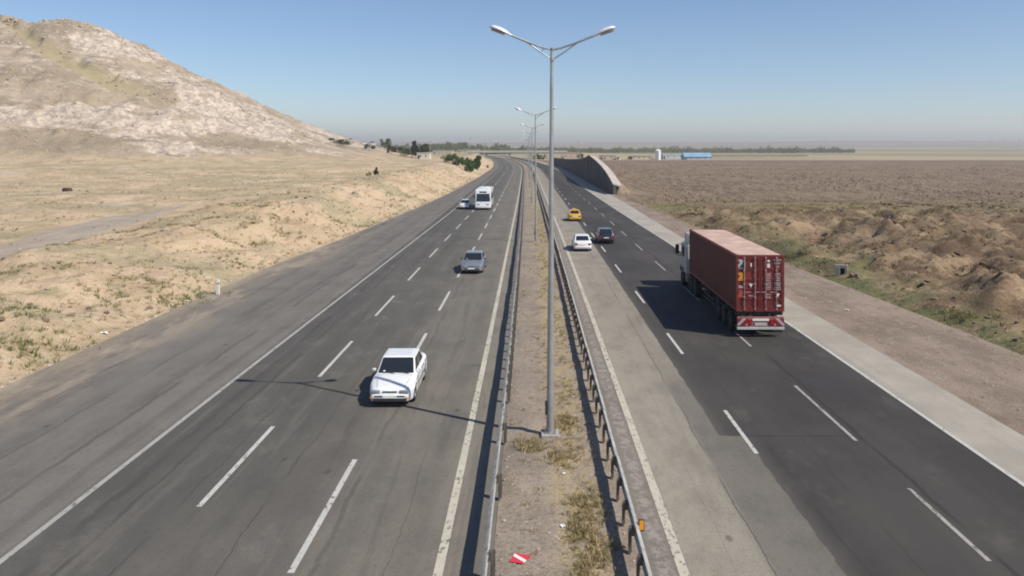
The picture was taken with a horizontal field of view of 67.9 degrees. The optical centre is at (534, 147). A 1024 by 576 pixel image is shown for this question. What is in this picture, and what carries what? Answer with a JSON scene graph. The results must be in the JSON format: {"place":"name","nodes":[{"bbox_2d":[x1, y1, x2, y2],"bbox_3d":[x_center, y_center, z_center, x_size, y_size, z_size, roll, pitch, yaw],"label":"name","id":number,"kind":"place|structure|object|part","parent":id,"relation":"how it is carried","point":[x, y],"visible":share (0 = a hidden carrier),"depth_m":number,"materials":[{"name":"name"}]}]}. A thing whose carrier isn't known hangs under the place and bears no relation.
{"place":"outdoors","nodes":[
{"label":"outdoors","id":0,"kind":"place"},
{"bbox_2d":[0,207,184,257],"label":"dirt track","id":1,"kind":"structure","parent":0,"point":[73,232],"depth_m":82.05,"materials":[{"name":"beige soil"}]},
{"bbox_2d":[0,15,415,163],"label":"hill","id":2,"kind":"structure","parent":0,"point":[33,94],"depth_m":370.75,"materials":[{"name":"stone"}]},
{"bbox_2d":[0,14,335,150],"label":"hill rocks","id":3,"kind":"object","parent":2,"relation":"on","point":[144,54],"visible":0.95,"depth_m":413.87,"materials":[{"name":"beige stone"}]},
{"bbox_2d":[327,138,342,143],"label":"tree","id":4,"kind":"object","parent":2,"relation":"on","point":[333,139],"visible":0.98,"depth_m":424.43,"materials":[{"name":"green plant"}]},
{"bbox_2d":[338,139,348,144],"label":"tree","id":5,"kind":"object","parent":2,"relation":"on","point":[345,142],"visible":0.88,"depth_m":430.45,"materials":[{"name":"green plant"}]},
{"bbox_2d":[364,141,375,148],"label":"tree","id":6,"kind":"object","parent":2,"relation":"on","point":[368,145],"visible":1,"depth_m":454.29,"materials":[{"name":"green plant"}]},
{"bbox_2d":[380,138,391,149],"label":"tree","id":7,"kind":"object","parent":2,"relation":"on","point":[387,143],"visible":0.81,"depth_m":560.46,"materials":[{"name":"green plant"}]},
{"bbox_2d":[386,145,396,154],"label":"tree","id":8,"kind":"object","parent":2,"relation":"on","point":[388,149],"visible":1,"depth_m":470.18,"materials":[{"name":"green plant"}]},
{"bbox_2d":[397,146,411,155],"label":"tree","id":9,"kind":"object","parent":2,"relation":"on","point":[401,149],"visible":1,"depth_m":469.70,"materials":[{"name":"green plant"}]},
{"bbox_2d":[0,155,523,575],"bbox_3d":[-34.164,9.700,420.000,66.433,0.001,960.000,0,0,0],"label":"road surface","id":10,"kind":"object","parent":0,"point":[75,427],"visible":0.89,"depth_m":26.59,"materials":[{"name":"grey asphalt"}]},
{"bbox_2d":[0,163,501,563],"bbox_3d":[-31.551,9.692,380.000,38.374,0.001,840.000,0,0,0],"label":"edge line","id":11,"kind":"object","parent":10,"relation":"on","point":[52,520],"visible":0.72,"depth_m":25.03,"materials":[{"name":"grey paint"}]},
{"bbox_2d":[196,166,507,506],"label":"lane marking","id":12,"kind":"object","parent":10,"relation":"on","point":[229,473],"visible":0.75,"depth_m":24.86,"materials":[{"name":"white paint"}]},
{"bbox_2d":[370,348,426,401],"bbox_3d":[-5.400,8.992,30.445,1.940,1.410,4.520,0,0,0],"label":"car","id":13,"kind":"object","parent":10,"relation":"on","point":[399,375],"visible":1,"depth_m":29.43,"materials":[{"name":"white paint"}]},
{"bbox_3d":[-4.708,8.570,30.318,0.107,0.375,0.981,0,0,-1],"label":"side window","id":14,"kind":"part","parent":13,"relation":"part of","materials":[{"name":"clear glass"}]},
{"bbox_3d":[-4.716,8.570,31.300,0.107,0.375,0.921,0,0,0],"label":"side window","id":15,"kind":"part","parent":13,"relation":"part of","materials":[{"name":"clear glass"}]},
{"bbox_2d":[287,171,513,572],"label":"lane marking","id":16,"kind":"object","parent":10,"relation":"on","point":[303,549],"visible":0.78,"depth_m":20.44,"materials":[{"name":"white paint"}]},
{"bbox_2d":[459,199,470,208],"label":"car","id":17,"kind":"object","parent":10,"relation":"on","point":[465,203],"visible":1,"depth_m":119.30,"materials":[{"name":"white paint"}]},
{"bbox_2d":[461,250,486,272],"bbox_3d":[-4.786,8.992,60.195,1.960,1.410,4.510,0,0,1],"label":"car","id":18,"kind":"object","parent":10,"relation":"on","point":[474,260],"visible":1,"depth_m":59.05,"materials":[{"name":"silver metal"}]},
{"bbox_2d":[433,163,521,575],"bbox_3d":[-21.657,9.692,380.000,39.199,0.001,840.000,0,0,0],"label":"edge line","id":19,"kind":"object","parent":10,"relation":"on","point":[443,547],"visible":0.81,"depth_m":24.29,"materials":[{"name":"beige paint"}]},
{"bbox_2d":[431,152,467,154],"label":"earth embankment","id":20,"kind":"structure","parent":0,"point":[460,153],"depth_m":639.09,"materials":[{"name":"beige soil"}]},
{"bbox_2d":[473,186,492,208],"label":"coach","id":21,"kind":"object","parent":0,"point":[483,196],"visible":1,"depth_m":117.47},
{"bbox_2d":[0,141,1023,385],"bbox_3d":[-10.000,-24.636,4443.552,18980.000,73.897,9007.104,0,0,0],"label":"ground","id":22,"kind":"structure","parent":0,"point":[986,287],"depth_m":93.55,"materials":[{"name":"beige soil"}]},
{"bbox_2d":[62,187,72,191],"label":"rusty drum","id":23,"kind":"object","parent":22,"relation":"on","point":[67,189],"visible":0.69,"depth_m":143.86,"materials":[{"name":"brown metal"}]},
{"bbox_2d":[216,280,219,293],"bbox_3d":[-20.886,9.360,50.169,0.210,1.200,0.170,0,0,0],"label":"marker post","id":24,"kind":"object","parent":22,"relation":"on","point":[217,286],"visible":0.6,"depth_m":50.09,"materials":[{"name":"white plastic"}]},
{"bbox_2d":[0,167,473,384],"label":"weeds","id":25,"kind":"object","parent":22,"relation":"on","point":[104,259],"visible":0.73,"depth_m":66.03,"materials":[{"name":"plant"}]},
{"bbox_2d":[0,166,474,384],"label":"green weeds","id":26,"kind":"object","parent":22,"relation":"on","point":[29,307],"visible":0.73,"depth_m":46.99,"materials":[{"name":"green plant"}]},
{"bbox_2d":[406,146,417,155],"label":"tree","id":27,"kind":"object","parent":22,"relation":"on","point":[412,149],"visible":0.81,"depth_m":477.67,"materials":[{"name":"green plant"}]},
{"bbox_2d":[412,140,424,155],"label":"tree","id":28,"kind":"object","parent":22,"relation":"on","point":[418,148],"visible":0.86,"depth_m":478.52,"materials":[{"name":"green plant"}]},
{"bbox_2d":[417,153,430,158],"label":"building","id":29,"kind":"structure","parent":22,"relation":"on","point":[423,155],"depth_m":430.00,"materials":[{"name":"concrete"}]},
{"bbox_2d":[420,143,429,152],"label":"tree","id":30,"kind":"object","parent":22,"relation":"on","point":[426,147],"visible":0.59,"depth_m":482.32,"materials":[{"name":"green plant"}]},
{"bbox_2d":[433,150,453,153],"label":"building","id":31,"kind":"structure","parent":22,"relation":"on","point":[442,151],"depth_m":640.00,"materials":[{"name":"concrete"}]},
{"bbox_2d":[446,153,459,163],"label":"evergreen shrub","id":32,"kind":"object","parent":22,"relation":"on","point":[455,157],"visible":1,"depth_m":261.26,"materials":[{"name":"green plant"}]},
{"bbox_2d":[458,157,474,171],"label":"evergreen shrub","id":33,"kind":"object","parent":22,"relation":"on","point":[470,166],"visible":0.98,"depth_m":260.92,"materials":[{"name":"green plant"}]},
{"bbox_2d":[457,149,479,153],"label":"building","id":34,"kind":"structure","parent":22,"relation":"on","point":[463,150],"depth_m":700.00,"materials":[{"name":"concrete"}]},
{"bbox_2d":[465,157,479,167],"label":"evergreen shrub","id":35,"kind":"object","parent":22,"relation":"on","point":[476,160],"visible":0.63,"depth_m":285.60,"materials":[{"name":"green plant"}]},
{"bbox_2d":[474,155,481,169],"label":"evergreen shrub","id":36,"kind":"object","parent":22,"relation":"on","point":[479,158],"visible":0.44,"depth_m":297.50,"materials":[{"name":"green plant"}]},
{"bbox_2d":[0,179,1023,341],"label":"earth clods","id":37,"kind":"object","parent":22,"relation":"on","point":[851,275],"visible":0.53,"depth_m":67.46,"materials":[{"name":"brown soil"}]},
{"bbox_2d":[0,183,1023,575],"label":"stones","id":38,"kind":"object","parent":22,"relation":"on","point":[10,381],"visible":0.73,"depth_m":39.85,"materials":[{"name":"beige stone"}]},
{"bbox_2d":[468,151,566,158],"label":"flyover","id":39,"kind":"object","parent":22,"relation":"on","point":[509,152],"visible":0.74,"depth_m":640.00,"materials":[{"name":"concrete"}]},
{"bbox_2d":[561,152,580,158],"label":"building","id":40,"kind":"structure","parent":22,"relation":"on","point":[569,155],"depth_m":620.00,"materials":[{"name":"concrete"}]},
{"bbox_2d":[554,155,621,193],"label":"retaining wall","id":41,"kind":"structure","parent":22,"relation":"on","point":[596,171],"depth_m":203.53,"materials":[{"name":"concrete"}]},
{"bbox_2d":[599,155,615,159],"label":"building","id":42,"kind":"structure","parent":22,"relation":"on","point":[609,157],"depth_m":590.00,"materials":[{"name":"concrete"}]},
{"bbox_2d":[629,155,652,159],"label":"building","id":43,"kind":"structure","parent":22,"relation":"on","point":[642,157],"depth_m":600.00,"materials":[{"name":"concrete"}]},
{"bbox_2d":[427,141,856,154],"bbox_3d":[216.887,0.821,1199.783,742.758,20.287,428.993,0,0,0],"label":"treeline","id":44,"kind":"object","parent":22,"relation":"on","point":[463,145],"visible":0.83,"depth_m":1244.73,"materials":[{"name":"green plant"}]},
{"bbox_2d":[655,149,660,159],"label":"white silo","id":45,"kind":"object","parent":22,"relation":"on","point":[657,154],"visible":0.95,"depth_m":578.41,"materials":[{"name":"metal"}]},
{"bbox_2d":[661,154,681,158],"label":"building","id":46,"kind":"structure","parent":22,"relation":"on","point":[670,156],"depth_m":620.00,"materials":[{"name":"concrete"}]},
{"bbox_2d":[681,153,711,159],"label":"building","id":47,"kind":"structure","parent":22,"relation":"on","point":[696,156],"depth_m":590.04,"materials":[{"name":"metal"}]},
{"bbox_2d":[376,139,1022,149],"bbox_3d":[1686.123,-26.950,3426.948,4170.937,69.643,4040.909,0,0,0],"label":"distant treeline","id":48,"kind":"object","parent":22,"relation":"on","point":[405,146],"visible":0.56,"depth_m":5038.13,"materials":[{"name":"green plant"}]},
{"bbox_2d":[711,155,807,157],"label":"boundary wall","id":49,"kind":"structure","parent":22,"relation":"on","point":[759,156],"depth_m":700.00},
{"bbox_2d":[608,163,1023,202],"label":"field stubble","id":50,"kind":"object","parent":22,"relation":"on","point":[917,189],"visible":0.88,"depth_m":188.05,"materials":[{"name":"brown plant"}]},
{"bbox_2d":[628,199,1013,348],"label":"green weeds","id":51,"kind":"object","parent":22,"relation":"on","point":[826,275],"visible":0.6,"depth_m":55.40,"materials":[{"name":"green plant"}]},
{"bbox_2d":[628,199,1023,345],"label":"dry grass","id":52,"kind":"structure","parent":22,"relation":"on","point":[876,228],"depth_m":94.23,"materials":[{"name":"plant"}]},
{"bbox_2d":[631,199,1023,355],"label":"weeds","id":53,"kind":"object","parent":22,"relation":"on","point":[830,222],"visible":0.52,"depth_m":84.56,"materials":[{"name":"beige plant"}]},
{"bbox_2d":[835,264,847,275],"bbox_3d":[23.435,9.568,58.022,0.900,1.200,0.300,0,0,25],"label":"culvert headwall","id":54,"kind":"object","parent":22,"relation":"on","point":[840,269],"visible":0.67,"depth_m":57.97,"materials":[{"name":"concrete"}]},
{"bbox_2d":[680,202,1023,338],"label":"brown scrub","id":55,"kind":"object","parent":22,"relation":"on","point":[988,267],"visible":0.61,"depth_m":69.03,"materials":[{"name":"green plant"}]},
{"bbox_2d":[0,0,1023,142],"label":"sky","id":56,"kind":"structure","parent":0,"point":[359,70],"materials":[{"name":"blue"}]},
{"bbox_2d":[491,155,644,575],"bbox_3d":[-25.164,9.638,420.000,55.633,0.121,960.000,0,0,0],"label":"median verge","id":57,"kind":"structure","parent":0,"point":[547,508],"depth_m":23.75,"materials":[{"name":"brown soil"}]},
{"bbox_2d":[481,158,524,575],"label":"guardrail","id":58,"kind":"object","parent":57,"relation":"on","point":[488,554],"visible":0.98,"depth_m":24.86,"materials":[{"name":"metal"}]},
{"bbox_2d":[509,553,530,563],"bbox_3d":[-0.326,9.609,17.751,0.432,0.012,0.340,-4,3,24],"label":"hazard plate","id":59,"kind":"object","parent":57,"relation":"on","point":[519,558],"visible":1,"depth_m":17.75,"materials":[{"name":"red metal"}]},
{"bbox_2d":[521,130,538,187],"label":"street lamp","id":60,"kind":"object","parent":57,"relation":"on","point":[530,165],"visible":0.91,"depth_m":181.05,"materials":[{"name":"metal"}]},
{"bbox_2d":[520,123,544,203],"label":"street lamp","id":61,"kind":"object","parent":57,"relation":"on","point":[532,170],"visible":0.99,"depth_m":129.14,"materials":[{"name":"metal"}]},
{"bbox_2d":[515,107,555,241],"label":"street lamp","id":62,"kind":"object","parent":57,"relation":"on","point":[535,231],"visible":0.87,"depth_m":77.22,"materials":[{"name":"metal"}]},
{"bbox_2d":[489,25,615,438],"bbox_3d":[0.564,2.854,25.400,4.226,13.852,0.600,0,0,0],"label":"street lamp","id":63,"kind":"object","parent":57,"relation":"on","point":[549,431],"visible":0.98,"depth_m":25.33,"materials":[{"name":"metal"}]},
{"bbox_2d":[503,206,628,575],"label":"dry grass","id":64,"kind":"structure","parent":57,"relation":"on","point":[592,548],"depth_m":21.31,"materials":[{"name":"plant"}]},
{"bbox_2d":[511,158,651,575],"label":"guardrail","id":65,"kind":"object","parent":57,"relation":"on","point":[634,531],"visible":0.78,"depth_m":24.41,"materials":[{"name":"metal"}]},
{"bbox_2d":[638,519,643,531],"bbox_3d":[2.530,9.000,18.095,0.170,0.280,0.080,0,0,0],"label":"reflector","id":66,"kind":"object","parent":65,"relation":"attached to","point":[641,524],"visible":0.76,"depth_m":18.06,"materials":[{"name":"plastic"}]},
{"bbox_2d":[581,153,654,158],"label":"earth embankment","id":67,"kind":"structure","parent":0,"point":[597,155],"depth_m":638.98,"materials":[{"name":"beige soil"}]},
{"bbox_2d":[616,180,635,193],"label":"earth embankment","id":68,"kind":"structure","parent":0,"point":[624,189],"depth_m":157.70,"materials":[{"name":"beige soil"}]},
{"bbox_2d":[494,155,1023,575],"bbox_3d":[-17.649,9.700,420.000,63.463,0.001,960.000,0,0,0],"label":"road surface","id":69,"kind":"object","parent":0,"point":[809,488],"visible":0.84,"depth_m":24.47,"materials":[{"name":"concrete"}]},
{"bbox_2d":[567,208,580,220],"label":"car","id":70,"kind":"object","parent":69,"relation":"on","point":[573,214],"visible":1,"depth_m":99.54,"materials":[{"name":"yellow paint"}]},
{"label":"rear window","id":71,"kind":"part","parent":70,"relation":"part of","materials":[{"name":"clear glass"}]},
{"bbox_2d":[571,234,591,250],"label":"car","id":72,"kind":"object","parent":69,"relation":"on","point":[581,241],"visible":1,"depth_m":70.74,"materials":[{"name":"white paint"}]},
{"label":"rear window","id":73,"kind":"part","parent":72,"relation":"part of","materials":[{"name":"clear glass"}]},
{"bbox_2d":[506,157,689,575],"bbox_3d":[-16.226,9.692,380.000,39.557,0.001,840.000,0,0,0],"label":"edge line","id":74,"kind":"object","parent":69,"relation":"on","point":[678,557],"visible":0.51,"depth_m":24.13,"materials":[{"name":"beige paint"}]},
{"bbox_2d":[595,227,613,242],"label":"car","id":75,"kind":"object","parent":69,"relation":"on","point":[603,234],"visible":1,"depth_m":76.15,"materials":[{"name":"blue paint"}]},
{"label":"rear window","id":76,"kind":"part","parent":75,"relation":"part of","materials":[{"name":"black glass"}]},
{"bbox_2d":[539,167,757,452],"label":"lane marking","id":77,"kind":"object","parent":69,"relation":"on","point":[746,439],"visible":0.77,"depth_m":27.35,"materials":[{"name":"white paint"}]},
{"bbox_2d":[675,232,784,332],"bbox_3d":[11.581,7.822,46.515,3.260,3.745,15.750,0,0,0],"label":"articulated lorry","id":78,"kind":"object","parent":69,"relation":"on","point":[727,314],"visible":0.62,"depth_m":40.42,"materials":[{"name":"white metal"}]},
{"bbox_2d":[689,229,783,311],"bbox_3d":[11.568,6.941,44.822,2.448,2.885,12.235,0,0,0],"label":"shipping container","id":79,"kind":"object","parent":78,"relation":"on","point":[736,272],"visible":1,"depth_m":39.80,"materials":[{"name":"metal"}]},
{"bbox_2d":[737,257,761,309],"bbox_3d":[10.960,6.938,38.766,1.248,2.715,0.115,0,0,0],"label":"door","id":80,"kind":"structure","parent":79,"relation":"in","point":[751,274],"depth_m":38.80,"materials":[{"name":"red paint"}]},
{"bbox_2d":[760,257,783,309],"bbox_3d":[12.079,6.938,38.759,1.248,2.715,0.115,0,0,0],"label":"door","id":81,"kind":"structure","parent":79,"relation":"in","point":[771,300],"depth_m":38.79,"materials":[{"name":"red paint"}]},
{"bbox_2d":[510,156,1023,485],"bbox_3d":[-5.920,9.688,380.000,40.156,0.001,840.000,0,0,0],"label":"edge line","id":82,"kind":"object","parent":69,"relation":"on","point":[951,435],"visible":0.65,"depth_m":28.39,"materials":[{"name":"white paint"}]},
{"bbox_2d":[561,178,990,560],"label":"lane marking","id":83,"kind":"object","parent":69,"relation":"on","point":[966,540],"visible":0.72,"depth_m":21.18,"materials":[{"name":"paint"}]},
{"bbox_2d":[503,155,1023,482],"bbox_3d":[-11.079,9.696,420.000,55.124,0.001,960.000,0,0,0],"label":"paved shoulder","id":84,"kind":"object","parent":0,"point":[1000,444],"visible":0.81,"depth_m":31.05},
{"bbox_2d":[527,158,1023,435],"bbox_3d":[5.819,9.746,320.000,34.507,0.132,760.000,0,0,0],"label":"gravel shoulder","id":85,"kind":"object","parent":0,"point":[1003,410],"visible":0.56,"depth_m":37.78}
]}

